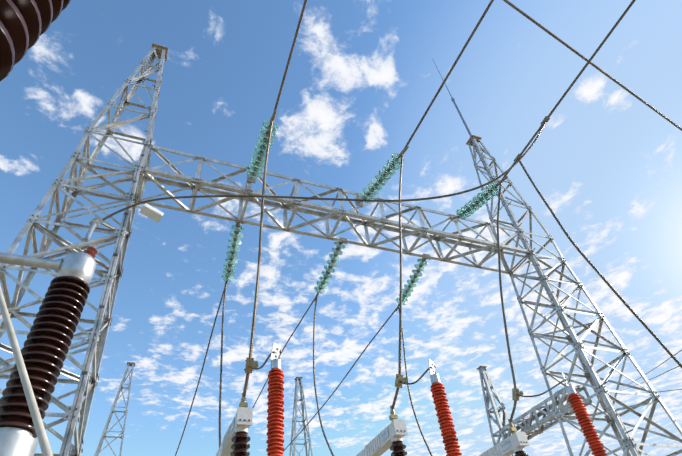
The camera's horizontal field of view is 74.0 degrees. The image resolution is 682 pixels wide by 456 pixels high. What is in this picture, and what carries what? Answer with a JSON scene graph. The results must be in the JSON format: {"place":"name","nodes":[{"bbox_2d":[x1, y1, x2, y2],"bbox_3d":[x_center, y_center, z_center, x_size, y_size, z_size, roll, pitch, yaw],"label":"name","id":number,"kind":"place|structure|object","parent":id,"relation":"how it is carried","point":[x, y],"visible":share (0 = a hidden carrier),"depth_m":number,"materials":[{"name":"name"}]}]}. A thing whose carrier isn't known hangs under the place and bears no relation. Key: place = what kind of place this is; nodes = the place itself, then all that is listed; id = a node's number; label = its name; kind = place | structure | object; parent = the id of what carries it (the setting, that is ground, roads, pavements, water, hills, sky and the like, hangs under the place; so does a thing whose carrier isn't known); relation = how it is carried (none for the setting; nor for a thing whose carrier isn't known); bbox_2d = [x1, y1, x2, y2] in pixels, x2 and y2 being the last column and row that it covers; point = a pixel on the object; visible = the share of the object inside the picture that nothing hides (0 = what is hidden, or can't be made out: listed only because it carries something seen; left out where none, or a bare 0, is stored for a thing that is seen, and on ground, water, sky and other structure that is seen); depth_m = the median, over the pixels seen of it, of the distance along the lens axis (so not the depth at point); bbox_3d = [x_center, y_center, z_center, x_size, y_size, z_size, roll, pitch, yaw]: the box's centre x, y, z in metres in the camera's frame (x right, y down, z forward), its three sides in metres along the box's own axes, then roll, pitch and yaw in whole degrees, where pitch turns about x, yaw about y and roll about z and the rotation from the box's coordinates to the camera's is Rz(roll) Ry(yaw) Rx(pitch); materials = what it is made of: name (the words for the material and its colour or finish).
{"place":"outdoors","nodes":[
{"label":"outdoors","id":0,"kind":"place"},
{"bbox_2d":[0,0,681,455],"label":"sky","id":1,"kind":"structure","parent":0,"point":[362,75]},
{"bbox_2d":[501,383,592,439],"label":"portal beam","id":2,"kind":"structure","parent":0,"point":[529,428],"depth_m":9.58,"materials":[{"name":"grey metal"}]},
{"label":"ground","id":3,"kind":"structure","parent":0,"visible":0},
{"bbox_2d":[0,0,70,80],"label":"insulator","id":4,"kind":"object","parent":3,"relation":"on","point":[25,25],"depth_m":1.65,"materials":[{"name":"brown ceramic"}]},
{"bbox_2d":[0,247,97,455],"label":"insulator","id":5,"kind":"object","parent":3,"relation":"on","point":[44,350],"visible":0.94,"depth_m":3.68,"materials":[{"name":"brown ceramic"}]},
{"bbox_2d":[0,43,167,455],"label":"gantry tower","id":6,"kind":"structure","parent":3,"relation":"on","point":[87,379],"depth_m":6.46,"materials":[{"name":"grey metal"}]},
{"bbox_2d":[0,286,52,455],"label":"tube","id":7,"kind":"object","parent":6,"relation":"attached to","point":[44,444],"visible":1,"depth_m":2.47,"materials":[{"name":"paint"}]},
{"bbox_2d":[132,202,163,222],"bbox_3d":[-2.950,-0.285,6.819,0.540,0.423,0.314,11,-47,-19],"label":"floodlight","id":8,"kind":"object","parent":6,"relation":"attached to","point":[152,213],"visible":0.88,"depth_m":6.73,"materials":[{"name":"grey paint"}]},
{"bbox_2d":[137,144,532,273],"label":"gantry beam","id":9,"kind":"structure","parent":6,"relation":"attached to","point":[292,205],"depth_m":9.01,"materials":[{"name":"metal"}]},
{"bbox_2d":[84,110,549,400],"bbox_3d":[-0.265,0.496,7.289,6.630,4.364,5.383,11,-47,-19],"label":"line hardware","id":10,"kind":"object","parent":9,"relation":"attached to","point":[95,222],"visible":0.73,"depth_m":6.80,"materials":[{"name":"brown metal"}]},
{"bbox_2d":[221,223,243,281],"bbox_3d":[-2.149,0.484,8.990,0.266,0.611,1.279,9,-46,-17],"label":"string","id":11,"kind":"object","parent":10,"relation":"attached to","point":[231,260],"visible":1,"depth_m":8.92,"materials":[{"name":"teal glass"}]},
{"bbox_2d":[247,120,277,177],"bbox_3d":[-1.356,-1.282,7.685,0.270,0.460,1.305,11,-47,-19],"label":"string","id":12,"kind":"object","parent":10,"relation":"attached to","point":[256,166],"visible":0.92,"depth_m":7.56,"materials":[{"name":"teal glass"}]},
{"bbox_2d":[314,241,344,293],"bbox_3d":[-0.231,0.833,9.681,0.266,0.629,1.273,15,-48,-22],"label":"string","id":13,"kind":"object","parent":10,"relation":"attached to","point":[322,283],"visible":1,"depth_m":9.62,"materials":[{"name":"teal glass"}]},
{"bbox_2d":[359,153,403,202],"bbox_3d":[0.715,-0.878,8.410,0.264,0.438,1.309,16,-48,-22],"label":"string","id":14,"kind":"object","parent":10,"relation":"attached to","point":[382,178],"visible":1,"depth_m":8.29,"materials":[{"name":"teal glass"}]},
{"bbox_2d":[396,258,427,304],"bbox_3d":[1.632,1.213,10.338,0.284,0.543,1.292,11,-47,-19],"label":"string","id":15,"kind":"object","parent":10,"relation":"attached to","point":[410,285],"visible":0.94,"depth_m":10.26,"materials":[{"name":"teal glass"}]},
{"bbox_2d":[456,181,501,219],"bbox_3d":[2.754,-0.520,9.185,0.267,0.593,1.285,10,-46,-17],"label":"string","id":16,"kind":"object","parent":10,"relation":"attached to","point":[476,203],"visible":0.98,"depth_m":9.08,"materials":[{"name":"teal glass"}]},
{"bbox_2d":[94,362,134,455],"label":"gantry tower","id":17,"kind":"structure","parent":3,"relation":"on","point":[112,411],"depth_m":19.91,"materials":[{"name":"grey metal"}]},
{"bbox_2d":[215,393,252,455],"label":"disconnector","id":18,"kind":"object","parent":3,"relation":"on","point":[236,438],"visible":1,"depth_m":5.03,"materials":[{"name":"white metal"}]},
{"bbox_2d":[266,342,283,455],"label":"surge arrester","id":19,"kind":"object","parent":3,"relation":"on","point":[275,417],"visible":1,"depth_m":4.45,"materials":[{"name":"red ceramic"}]},
{"bbox_2d":[289,377,312,455],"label":"gantry tower","id":20,"kind":"structure","parent":3,"relation":"on","point":[302,403],"depth_m":22.77,"materials":[{"name":"grey metal"}]},
{"bbox_2d":[356,406,407,455],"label":"disconnector","id":21,"kind":"object","parent":3,"relation":"on","point":[392,434],"visible":1,"depth_m":5.82,"materials":[{"name":"white metal"}]},
{"bbox_2d":[102,0,681,455],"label":"conductors","id":22,"kind":"structure","parent":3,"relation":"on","point":[504,174],"depth_m":6.98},
{"bbox_2d":[428,359,461,455],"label":"surge arrester","id":23,"kind":"object","parent":3,"relation":"on","point":[446,424],"visible":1,"depth_m":5.07,"materials":[{"name":"red ceramic"}]},
{"bbox_2d":[476,365,513,455],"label":"side portal post","id":24,"kind":"object","parent":3,"relation":"on","point":[489,395],"visible":0.77,"depth_m":10.99,"materials":[{"name":"grey metal"}]},
{"bbox_2d":[479,419,529,455],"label":"disconnector","id":25,"kind":"object","parent":3,"relation":"on","point":[516,442],"visible":0.98,"depth_m":6.60,"materials":[{"name":"white metal"}]},
{"bbox_2d":[466,135,681,455],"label":"gantry tower","id":26,"kind":"structure","parent":3,"relation":"on","point":[612,418],"depth_m":9.08,"materials":[{"name":"grey metal"}]},
{"bbox_2d":[433,60,472,142],"bbox_3d":[3.847,-4.663,15.885,0.120,5.530,0.114,11,-47,-19],"label":"lightning rod","id":27,"kind":"object","parent":26,"relation":"on","point":[461,116],"visible":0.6,"depth_m":15.08,"materials":[{"name":"metal"}]},
{"bbox_2d":[561,372,606,455],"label":"surge arrester","id":28,"kind":"object","parent":3,"relation":"on","point":[590,434],"visible":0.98,"depth_m":5.72,"materials":[{"name":"red ceramic"}]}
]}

